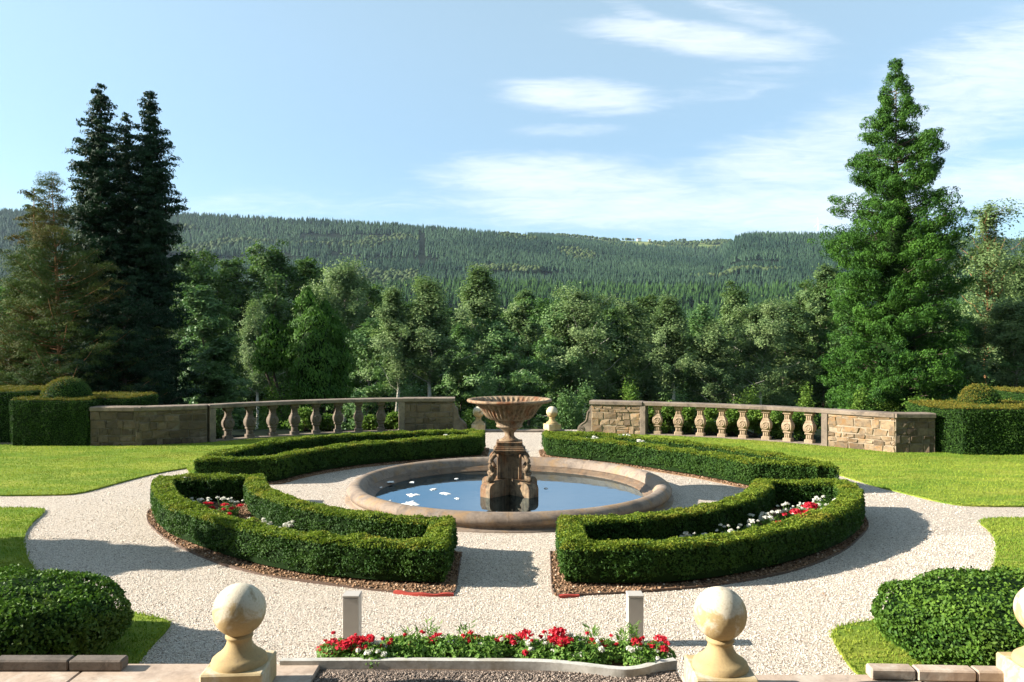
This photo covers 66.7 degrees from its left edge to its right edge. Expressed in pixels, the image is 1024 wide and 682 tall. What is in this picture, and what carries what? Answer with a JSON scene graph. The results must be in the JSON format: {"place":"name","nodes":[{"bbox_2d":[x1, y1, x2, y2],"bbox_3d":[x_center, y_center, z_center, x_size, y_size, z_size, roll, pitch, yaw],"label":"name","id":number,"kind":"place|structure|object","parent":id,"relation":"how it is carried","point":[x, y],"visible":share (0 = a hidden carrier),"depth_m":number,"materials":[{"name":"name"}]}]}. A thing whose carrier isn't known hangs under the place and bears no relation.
{"place":"outdoors","nodes":[
{"label":"outdoors","id":0,"kind":"place"},
{"bbox_2d":[0,507,169,663],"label":"lawn","id":1,"kind":"structure","parent":0,"point":[148,625],"depth_m":8.18,"materials":[{"name":"green plant"}]},
{"bbox_2d":[0,563,134,656],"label":"round bush","id":2,"kind":"object","parent":1,"relation":"on","point":[56,611],"visible":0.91,"depth_m":7.05,"materials":[{"name":"green plant"}]},
{"bbox_2d":[0,432,378,495],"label":"lawn","id":3,"kind":"structure","parent":0,"point":[89,467],"depth_m":18.55,"materials":[{"name":"green plant"}]},
{"bbox_2d":[0,431,1023,674],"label":"grass","id":4,"kind":"structure","parent":3,"relation":"on","point":[113,464],"depth_m":17.00,"materials":[{"name":"green plant"}]},
{"bbox_2d":[0,429,398,444],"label":"garden bank","id":5,"kind":"structure","parent":0,"point":[236,433],"depth_m":25.67,"materials":[{"name":"green plant"}]},
{"bbox_2d":[0,384,43,441],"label":"yew hedge","id":6,"kind":"object","parent":5,"relation":"on","point":[8,392],"visible":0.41,"depth_m":22.95,"materials":[{"name":"green plant"}]},
{"bbox_2d":[9,375,158,445],"bbox_3d":[-12.709,2.014,23.297,3.205,2.001,2.788,0,0,0],"label":"yew hedge","id":7,"kind":"object","parent":5,"relation":"on","point":[56,412],"visible":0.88,"depth_m":22.05,"materials":[{"name":"green plant"}]},
{"bbox_2d":[89,397,466,445],"bbox_3d":[-6.810,2.448,24.188,11.181,1.164,1.303,0,0,-22],"label":"balustrade","id":8,"kind":"object","parent":5,"relation":"on","point":[148,425],"visible":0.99,"depth_m":23.21,"materials":[{"name":"stone"}]},
{"bbox_2d":[146,501,462,592],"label":"bark mulch","id":9,"kind":"object","parent":0,"point":[309,577],"visible":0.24,"depth_m":10.00,"materials":[{"name":"brown wood"}]},
{"bbox_2d":[150,471,457,581],"bbox_3d":[-3.679,2.712,12.007,7.689,0.588,2.526,0,0,43],"label":"box hedge","id":10,"kind":"object","parent":9,"relation":"on","point":[323,539],"visible":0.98,"depth_m":10.79,"materials":[{"name":"green plant"}]},
{"bbox_2d":[267,447,488,484],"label":"bark mulch","id":11,"kind":"object","parent":0,"point":[485,452],"visible":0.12,"depth_m":18.60,"materials":[{"name":"brown wood"}]},
{"bbox_2d":[193,428,485,480],"bbox_3d":[-4.026,2.694,19.238,8.010,0.622,3.053,0,0,-42],"label":"box hedge","id":12,"kind":"object","parent":11,"relation":"on","point":[272,459],"visible":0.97,"depth_m":18.77,"materials":[{"name":"green plant"}]},
{"bbox_2d":[2,213,978,473],"bbox_3d":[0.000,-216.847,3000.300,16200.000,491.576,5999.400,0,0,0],"label":"hills","id":13,"kind":"structure","parent":0,"point":[422,251],"depth_m":1727.84,"materials":[{"name":"green plant"}]},
{"bbox_2d":[0,188,69,384],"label":"pine tree","id":14,"kind":"object","parent":13,"relation":"on","point":[13,294],"visible":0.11,"depth_m":28.20,"materials":[{"name":"green plant"}]},
{"bbox_2d":[0,170,171,397],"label":"pine tree","id":15,"kind":"object","parent":13,"relation":"on","point":[63,328],"visible":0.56,"depth_m":27.38,"materials":[{"name":"green plant"}]},
{"bbox_2d":[53,83,142,387],"bbox_3d":[-16.346,-2.414,30.952,4.127,15.751,3.907,0,0,0],"label":"conifer tree","id":16,"kind":"object","parent":13,"relation":"on","point":[97,204],"visible":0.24,"depth_m":30.55,"materials":[{"name":"green plant"}]},
{"bbox_2d":[47,275,206,404],"bbox_3d":[-14.165,1.197,28.536,5.217,7.235,5.237,0,0,-35],"label":"pine tree","id":17,"kind":"object","parent":13,"relation":"on","point":[139,311],"visible":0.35,"depth_m":27.97,"materials":[{"name":"green plant"}]},
{"bbox_2d":[110,112,144,381],"bbox_3d":[-16.027,-1.928,32.544,3.129,15.267,3.175,0,0,44],"label":"conifer tree","id":18,"kind":"object","parent":13,"relation":"on","point":[126,119],"visible":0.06,"depth_m":32.35,"materials":[{"name":"green plant"}]},
{"bbox_2d":[103,90,197,404],"bbox_3d":[-14.579,-2.315,31.502,4.084,15.665,3.804,0,0,0],"label":"conifer tree","id":19,"kind":"object","parent":13,"relation":"on","point":[152,228],"visible":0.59,"depth_m":31.11,"materials":[{"name":"green plant"}]},
{"bbox_2d":[176,283,246,416],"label":"maple tree","id":20,"kind":"object","parent":13,"relation":"on","point":[205,306],"visible":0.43,"depth_m":71.38,"materials":[{"name":"green plant"}]},
{"bbox_2d":[166,240,261,401],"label":"broadleaf tree","id":21,"kind":"object","parent":13,"relation":"on","point":[199,272],"visible":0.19,"depth_m":83.44,"materials":[{"name":"green plant"}]},
{"bbox_2d":[179,336,262,428],"bbox_3d":[-12.432,2.726,33.189,3.900,5.926,4.086,0,0,1],"label":"maple tree","id":22,"kind":"object","parent":13,"relation":"on","point":[219,386],"visible":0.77,"depth_m":32.49,"materials":[{"name":"green plant"}]},
{"bbox_2d":[178,256,266,427],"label":"broadleaf tree","id":23,"kind":"object","parent":13,"relation":"on","point":[231,279],"visible":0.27,"depth_m":86.81,"materials":[{"name":"green plant"}]},
{"bbox_2d":[225,294,297,428],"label":"birch tree","id":24,"kind":"object","parent":13,"relation":"on","point":[255,318],"visible":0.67,"depth_m":69.59,"materials":[{"name":"green plant"}]},
{"bbox_2d":[219,238,310,428],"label":"broadleaf tree","id":25,"kind":"object","parent":13,"relation":"on","point":[268,270],"visible":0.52,"depth_m":85.00,"materials":[{"name":"green plant"}]},
{"bbox_2d":[256,381,303,428],"bbox_3d":[-8.467,3.145,28.945,1.998,3.304,1.637,0,0,25],"label":"shrub","id":26,"kind":"object","parent":13,"relation":"on","point":[287,414],"visible":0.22,"depth_m":28.88,"materials":[{"name":"green plant"}]},
{"bbox_2d":[254,256,332,428],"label":"broadleaf tree","id":27,"kind":"object","parent":13,"relation":"on","point":[314,272],"visible":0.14,"depth_m":88.53,"materials":[{"name":"green plant"}]},
{"bbox_2d":[247,285,360,428],"bbox_3d":[-8.094,1.419,29.938,4.187,7.272,3.118,0,0,0],"label":"broadleaf tree","id":28,"kind":"object","parent":13,"relation":"on","point":[313,351],"visible":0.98,"depth_m":29.58,"materials":[{"name":"green plant"}]},
{"bbox_2d":[291,253,381,422],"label":"birch tree","id":29,"kind":"object","parent":13,"relation":"on","point":[346,284],"visible":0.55,"depth_m":77.25,"materials":[{"name":"green plant"}]},
{"bbox_2d":[325,317,396,428],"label":"maple tree","id":30,"kind":"object","parent":13,"relation":"on","point":[376,388],"visible":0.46,"depth_m":67.28,"materials":[{"name":"green plant"}]},
{"bbox_2d":[327,284,402,428],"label":"broadleaf tree","id":31,"kind":"object","parent":13,"relation":"on","point":[374,299],"visible":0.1,"depth_m":81.66,"materials":[{"name":"green plant"}]},
{"bbox_2d":[356,282,430,410],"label":"birch tree","id":32,"kind":"object","parent":13,"relation":"on","point":[395,328],"visible":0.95,"depth_m":62.30,"materials":[{"name":"green plant"}]},
{"bbox_2d":[72,223,783,285],"bbox_3d":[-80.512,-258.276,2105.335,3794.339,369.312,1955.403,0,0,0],"label":"broadleaf wood","id":33,"kind":"object","parent":13,"relation":"on","point":[383,276],"visible":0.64,"depth_m":1630.48,"materials":[{"name":"green plant"}]},
{"bbox_2d":[372,269,490,396],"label":"birch tree","id":34,"kind":"object","parent":13,"relation":"on","point":[428,332],"visible":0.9,"depth_m":62.73,"materials":[{"name":"green plant"}]},
{"bbox_2d":[431,323,483,420],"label":"maple tree","id":35,"kind":"object","parent":13,"relation":"on","point":[459,387],"visible":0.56,"depth_m":73.06,"materials":[{"name":"green plant"}]},
{"bbox_2d":[443,262,522,423],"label":"birch tree","id":36,"kind":"object","parent":13,"relation":"on","point":[479,297],"visible":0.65,"depth_m":82.31,"materials":[{"name":"green plant"}]},
{"bbox_2d":[473,357,499,428],"bbox_3d":[-0.957,2.911,30.904,1.460,4.573,1.550,0,0,0],"label":"shrub","id":37,"kind":"object","parent":13,"relation":"on","point":[489,388],"visible":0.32,"depth_m":30.86,"materials":[{"name":"green plant"}]},
{"bbox_2d":[455,316,558,428],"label":"maple tree","id":38,"kind":"object","parent":13,"relation":"on","point":[503,342],"visible":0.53,"depth_m":61.91,"materials":[{"name":"green plant"}]},
{"bbox_2d":[0,208,1023,335],"bbox_3d":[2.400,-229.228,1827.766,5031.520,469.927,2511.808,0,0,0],"label":"conifer forest","id":39,"kind":"object","parent":13,"relation":"on","point":[635,269],"visible":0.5,"depth_m":1538.94,"materials":[{"name":"green plant"}]},
{"bbox_2d":[496,288,549,428],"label":"alder tree","id":40,"kind":"object","parent":13,"relation":"on","point":[529,331],"visible":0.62,"depth_m":78.39,"materials":[{"name":"green plant"}]},
{"bbox_2d":[513,296,615,429],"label":"maple tree","id":41,"kind":"object","parent":13,"relation":"on","point":[548,346],"visible":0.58,"depth_m":65.34,"materials":[{"name":"green plant"}]},
{"bbox_2d":[547,385,586,429],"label":"shrub","id":42,"kind":"object","parent":13,"relation":"on","point":[568,410],"visible":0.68,"depth_m":27.90,"materials":[{"name":"green plant"}]},
{"bbox_2d":[571,375,603,429],"bbox_3d":[3.122,2.970,28.580,2.158,3.449,1.836,0,0,-15],"label":"shrub","id":43,"kind":"object","parent":13,"relation":"on","point":[588,395],"visible":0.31,"depth_m":28.40,"materials":[{"name":"green plant"}]},
{"bbox_2d":[535,280,644,417],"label":"birch tree","id":44,"kind":"object","parent":13,"relation":"on","point":[580,309],"visible":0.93,"depth_m":63.82,"materials":[{"name":"green plant"}]},
{"bbox_2d":[570,306,650,416],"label":"broadleaf tree","id":45,"kind":"object","parent":13,"relation":"on","point":[614,395],"visible":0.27,"depth_m":69.45,"materials":[{"name":"green plant"}]},
{"bbox_2d":[616,293,652,391],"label":"birch tree","id":46,"kind":"object","parent":13,"relation":"on","point":[632,311],"visible":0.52,"depth_m":76.68,"materials":[{"name":"green plant"}]},
{"bbox_2d":[632,294,686,409],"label":"alder tree","id":47,"kind":"object","parent":13,"relation":"on","point":[648,305],"visible":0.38,"depth_m":80.28,"materials":[{"name":"green plant"}]},
{"bbox_2d":[632,291,701,401],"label":"birch tree","id":48,"kind":"object","parent":13,"relation":"on","point":[671,342],"visible":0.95,"depth_m":63.33,"materials":[{"name":"green plant"}]},
{"bbox_2d":[658,301,755,428],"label":"maple tree","id":49,"kind":"object","parent":13,"relation":"on","point":[699,316],"visible":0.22,"depth_m":71.47,"materials":[{"name":"green plant"}]},
{"bbox_2d":[679,315,780,403],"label":"birch tree","id":50,"kind":"object","parent":13,"relation":"on","point":[712,343],"visible":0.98,"depth_m":62.28,"materials":[{"name":"green plant"}]},
{"bbox_2d":[715,279,773,421],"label":"alder tree","id":51,"kind":"object","parent":13,"relation":"on","point":[735,296],"visible":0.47,"depth_m":74.98,"materials":[{"name":"green plant"}]},
{"bbox_2d":[714,292,812,404],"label":"birch tree","id":52,"kind":"object","parent":13,"relation":"on","point":[763,322],"visible":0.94,"depth_m":63.30,"materials":[{"name":"green plant"}]},
{"bbox_2d":[739,302,824,417],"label":"alder tree","id":53,"kind":"object","parent":13,"relation":"on","point":[780,396],"visible":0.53,"depth_m":67.22,"materials":[{"name":"green plant"}]},
{"bbox_2d":[779,282,824,404],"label":"alder tree","id":54,"kind":"object","parent":13,"relation":"on","point":[800,302],"visible":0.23,"depth_m":71.08,"materials":[{"name":"green plant"}]},
{"bbox_2d":[793,263,854,406],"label":"alder tree","id":55,"kind":"object","parent":13,"relation":"on","point":[825,276],"visible":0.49,"depth_m":69.39,"materials":[{"name":"green plant"}]},
{"bbox_2d":[793,282,873,428],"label":"maple tree","id":56,"kind":"object","parent":13,"relation":"on","point":[839,328],"visible":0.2,"depth_m":66.91,"materials":[{"name":"green plant"}]},
{"bbox_2d":[807,58,977,415],"bbox_3d":[14.746,-2.567,29.941,6.256,16.809,5.900,0,0,0],"label":"conifer tree","id":57,"kind":"object","parent":13,"relation":"on","point":[902,251],"visible":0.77,"depth_m":29.17,"materials":[{"name":"green plant"}]},
{"bbox_2d":[926,197,1023,384],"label":"alder tree","id":58,"kind":"object","parent":13,"relation":"on","point":[986,253],"visible":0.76,"depth_m":34.28,"materials":[{"name":"green plant"}]},
{"bbox_2d":[933,314,1022,398],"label":"maple tree","id":59,"kind":"object","parent":13,"relation":"on","point":[973,375],"visible":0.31,"depth_m":31.26,"materials":[{"name":"green plant"}]},
{"bbox_2d":[967,293,1023,387],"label":"birch tree","id":60,"kind":"object","parent":13,"relation":"on","point":[1008,336],"visible":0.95,"depth_m":30.67,"materials":[{"name":"green plant"}]},
{"bbox_2d":[985,248,1023,386],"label":"alder tree","id":61,"kind":"object","parent":13,"relation":"on","point":[1021,276],"visible":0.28,"depth_m":68.05,"materials":[{"name":"green plant"}]},
{"bbox_2d":[313,669,681,681],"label":"gravel strip","id":62,"kind":"object","parent":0,"point":[321,671],"visible":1,"depth_m":6.08,"materials":[{"name":"gravel"}]},
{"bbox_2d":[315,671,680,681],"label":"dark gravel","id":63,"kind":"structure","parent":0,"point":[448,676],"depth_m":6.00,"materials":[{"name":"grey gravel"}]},
{"bbox_2d":[328,645,675,670],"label":"soil","id":64,"kind":"structure","parent":0,"point":[612,664],"depth_m":6.28,"materials":[{"name":"brown soil"}]},
{"bbox_2d":[316,631,353,657],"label":"red geranium","id":65,"kind":"object","parent":64,"relation":"on","point":[323,650],"visible":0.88,"depth_m":6.33,"materials":[{"name":"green plant"}]},
{"bbox_2d":[336,633,376,657],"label":"red geranium","id":66,"kind":"object","parent":64,"relation":"on","point":[361,641],"visible":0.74,"depth_m":6.32,"materials":[{"name":"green plant"}]},
{"bbox_2d":[356,639,395,668],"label":"white flowers","id":67,"kind":"object","parent":64,"relation":"on","point":[371,651],"visible":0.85,"depth_m":6.26,"materials":[{"name":"green plant"}]},
{"bbox_2d":[389,633,430,657],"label":"green plant","id":68,"kind":"object","parent":64,"relation":"on","point":[411,651],"visible":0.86,"depth_m":6.33,"materials":[{"name":"green plant"}]},
{"bbox_2d":[406,630,449,657],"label":"red geranium","id":69,"kind":"object","parent":64,"relation":"on","point":[429,640],"visible":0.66,"depth_m":6.40,"materials":[{"name":"green plant"}]},
{"bbox_2d":[428,633,472,657],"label":"green plant","id":70,"kind":"object","parent":64,"relation":"on","point":[452,652],"visible":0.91,"depth_m":6.34,"materials":[{"name":"green plant"}]},
{"bbox_2d":[462,635,505,658],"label":"green plant","id":71,"kind":"object","parent":64,"relation":"on","point":[483,654],"visible":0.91,"depth_m":6.31,"materials":[{"name":"green plant"}]},
{"bbox_2d":[491,628,534,657],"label":"red geranium","id":72,"kind":"object","parent":64,"relation":"on","point":[512,639],"visible":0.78,"depth_m":6.45,"materials":[{"name":"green plant"}]},
{"bbox_2d":[539,626,574,659],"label":"red geranium","id":73,"kind":"object","parent":64,"relation":"on","point":[558,634],"visible":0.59,"depth_m":6.41,"materials":[{"name":"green plant"}]},
{"bbox_2d":[546,634,592,662],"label":"green plant","id":74,"kind":"object","parent":64,"relation":"on","point":[554,656],"visible":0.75,"depth_m":6.25,"materials":[{"name":"green plant"}]},
{"bbox_2d":[568,639,607,664],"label":"white flowers","id":75,"kind":"object","parent":64,"relation":"on","point":[594,658],"visible":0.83,"depth_m":6.24,"materials":[{"name":"green plant"}]},
{"bbox_2d":[585,631,624,664],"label":"red geranium","id":76,"kind":"object","parent":64,"relation":"on","point":[608,645],"visible":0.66,"depth_m":6.34,"materials":[{"name":"green plant"}]},
{"bbox_2d":[621,645,659,665],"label":"white flowers","id":77,"kind":"object","parent":64,"relation":"on","point":[640,653],"visible":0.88,"depth_m":6.20,"materials":[{"name":"green plant"}]},
{"bbox_2d":[637,634,676,662],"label":"red geranium","id":78,"kind":"object","parent":64,"relation":"on","point":[664,650],"visible":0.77,"depth_m":6.31,"materials":[{"name":"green plant"}]},
{"bbox_2d":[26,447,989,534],"bbox_3d":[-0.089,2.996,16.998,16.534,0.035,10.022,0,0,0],"label":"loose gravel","id":79,"kind":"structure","parent":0,"point":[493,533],"depth_m":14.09,"materials":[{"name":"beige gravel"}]},
{"bbox_2d":[0,430,1023,677],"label":"gravel path","id":80,"kind":"structure","parent":0,"point":[696,488],"depth_m":9.62,"materials":[{"name":"beige gravel"}]},
{"bbox_2d":[0,664,319,681],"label":"terrace wall","id":81,"kind":"structure","parent":80,"relation":"on","point":[181,673],"depth_m":5.99,"materials":[{"name":"stone"}]},
{"bbox_2d":[0,655,127,670],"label":"stone kerb","id":82,"kind":"structure","parent":81,"relation":"on","point":[63,662],"depth_m":6.04,"materials":[{"name":"beige stone"}]},
{"bbox_2d":[199,583,276,681],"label":"ball finial","id":83,"kind":"object","parent":81,"relation":"on","point":[238,612],"visible":1,"depth_m":5.62,"materials":[{"name":"stone"}]},
{"bbox_2d":[147,508,461,596],"bbox_3d":[-3.664,2.992,11.352,7.330,0.056,2.066,0,0,27],"label":"bed edging","id":84,"kind":"object","parent":80,"relation":"on","point":[424,594],"visible":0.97,"depth_m":9.60,"materials":[{"name":"metal"}]},
{"bbox_2d":[342,591,361,638],"bbox_3d":[-1.582,2.748,7.700,0.166,0.504,0.166,0,0,0],"label":"bollard","id":85,"kind":"object","parent":80,"relation":"on","point":[352,613],"visible":0.79,"depth_m":7.62,"materials":[{"name":"paint"}]},
{"bbox_2d":[280,658,676,677],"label":"bed kerb","id":86,"kind":"structure","parent":80,"relation":"on","point":[648,668],"depth_m":6.16,"materials":[{"name":"beige stone"}]},
{"bbox_2d":[345,396,673,532],"bbox_3d":[-0.050,2.277,15.300,6.329,2.285,6.330,0,0,0],"label":"fountain","id":87,"kind":"object","parent":80,"relation":"on","point":[509,460],"visible":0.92,"depth_m":14.95,"materials":[{"name":"stone"}]},
{"bbox_2d":[375,471,642,511],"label":"water","id":88,"kind":"structure","parent":87,"relation":"in","point":[566,491],"depth_m":15.22,"materials":[{"name":"blue liquid"}]},
{"bbox_2d":[626,591,643,643],"bbox_3d":[1.216,2.748,7.700,0.157,0.504,0.157,0,0,0],"label":"bollard","id":89,"kind":"object","parent":80,"relation":"on","point":[634,607],"visible":0.78,"depth_m":7.62,"materials":[{"name":"paint"}]},
{"bbox_2d":[539,449,748,488],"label":"bark mulch","id":90,"kind":"object","parent":80,"relation":"on","point":[542,453],"visible":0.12,"depth_m":17.86,"materials":[{"name":"brown wood"}]},
{"bbox_2d":[541,429,839,484],"bbox_3d":[3.800,2.695,18.423,1.997,0.622,8.159,0,0,-43],"label":"box hedge","id":91,"kind":"object","parent":90,"relation":"on","point":[742,465],"visible":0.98,"depth_m":17.70,"materials":[{"name":"green plant"}]},
{"bbox_2d":[550,516,868,597],"bbox_3d":[3.403,2.992,11.116,6.896,0.056,2.195,0,0,-24],"label":"bed edging","id":92,"kind":"object","parent":80,"relation":"on","point":[563,595],"visible":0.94,"depth_m":9.51,"materials":[{"name":"metal"}]},
{"bbox_2d":[577,400,935,452],"bbox_3d":[6.822,2.478,23.258,10.302,1.104,1.204,0,0,30],"label":"balustrade","id":93,"kind":"object","parent":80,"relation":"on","point":[904,432],"visible":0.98,"depth_m":22.46,"materials":[{"name":"stone"}]},
{"bbox_2d":[681,675,977,681],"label":"terrace wall","id":94,"kind":"structure","parent":80,"relation":"on","point":[813,678],"depth_m":5.91,"materials":[{"name":"stone"}]},
{"bbox_2d":[684,586,758,681],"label":"ball finial","id":95,"kind":"object","parent":94,"relation":"on","point":[720,615],"visible":1,"depth_m":5.54,"materials":[{"name":"stone"}]},
{"bbox_2d":[866,663,1003,681],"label":"stone kerb","id":96,"kind":"structure","parent":94,"relation":"on","point":[947,673],"depth_m":5.87,"materials":[{"name":"beige stone"}]},
{"bbox_2d":[996,588,1023,681],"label":"ball finial","id":97,"kind":"object","parent":94,"relation":"on","point":[1010,665],"visible":0.98,"depth_m":5.75,"materials":[{"name":"stone"}]},
{"bbox_2d":[0,0,1023,241],"label":"sky","id":98,"kind":"structure","parent":0,"point":[659,120],"materials":[{"name":"blue"}]},
{"bbox_2d":[551,507,868,595],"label":"bark mulch","id":99,"kind":"object","parent":0,"point":[796,561],"visible":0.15,"depth_m":9.80,"materials":[{"name":"brown wood"}]},
{"bbox_2d":[554,477,865,582],"bbox_3d":[3.374,2.714,11.662,7.072,0.584,2.583,0,0,-40],"label":"box hedge","id":100,"kind":"object","parent":99,"relation":"on","point":[643,547],"visible":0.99,"depth_m":10.54,"materials":[{"name":"green plant"}]},
{"bbox_2d":[648,429,820,442],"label":"garden bank","id":101,"kind":"structure","parent":0,"point":[817,436],"depth_m":24.59,"materials":[{"name":"green plant"}]},
{"bbox_2d":[906,383,1023,454],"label":"yew hedge","id":102,"kind":"object","parent":101,"relation":"on","point":[979,419],"visible":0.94,"depth_m":20.35,"materials":[{"name":"green plant"}]},
{"bbox_2d":[990,385,1023,401],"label":"yew hedge","id":103,"kind":"object","parent":101,"relation":"on","point":[1012,393],"visible":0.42,"depth_m":23.23,"materials":[{"name":"green plant"}]},
{"bbox_2d":[561,431,1023,506],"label":"lawn","id":104,"kind":"structure","parent":0,"point":[955,469],"depth_m":17.56,"materials":[{"name":"green plant"}]},
{"bbox_2d":[832,517,1023,674],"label":"lawn","id":105,"kind":"structure","parent":0,"point":[863,647],"depth_m":7.76,"materials":[{"name":"green plant"}]},
{"bbox_2d":[870,564,1023,666],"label":"round bush","id":106,"kind":"object","parent":105,"relation":"on","point":[955,616],"visible":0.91,"depth_m":6.94,"materials":[{"name":"green plant"}]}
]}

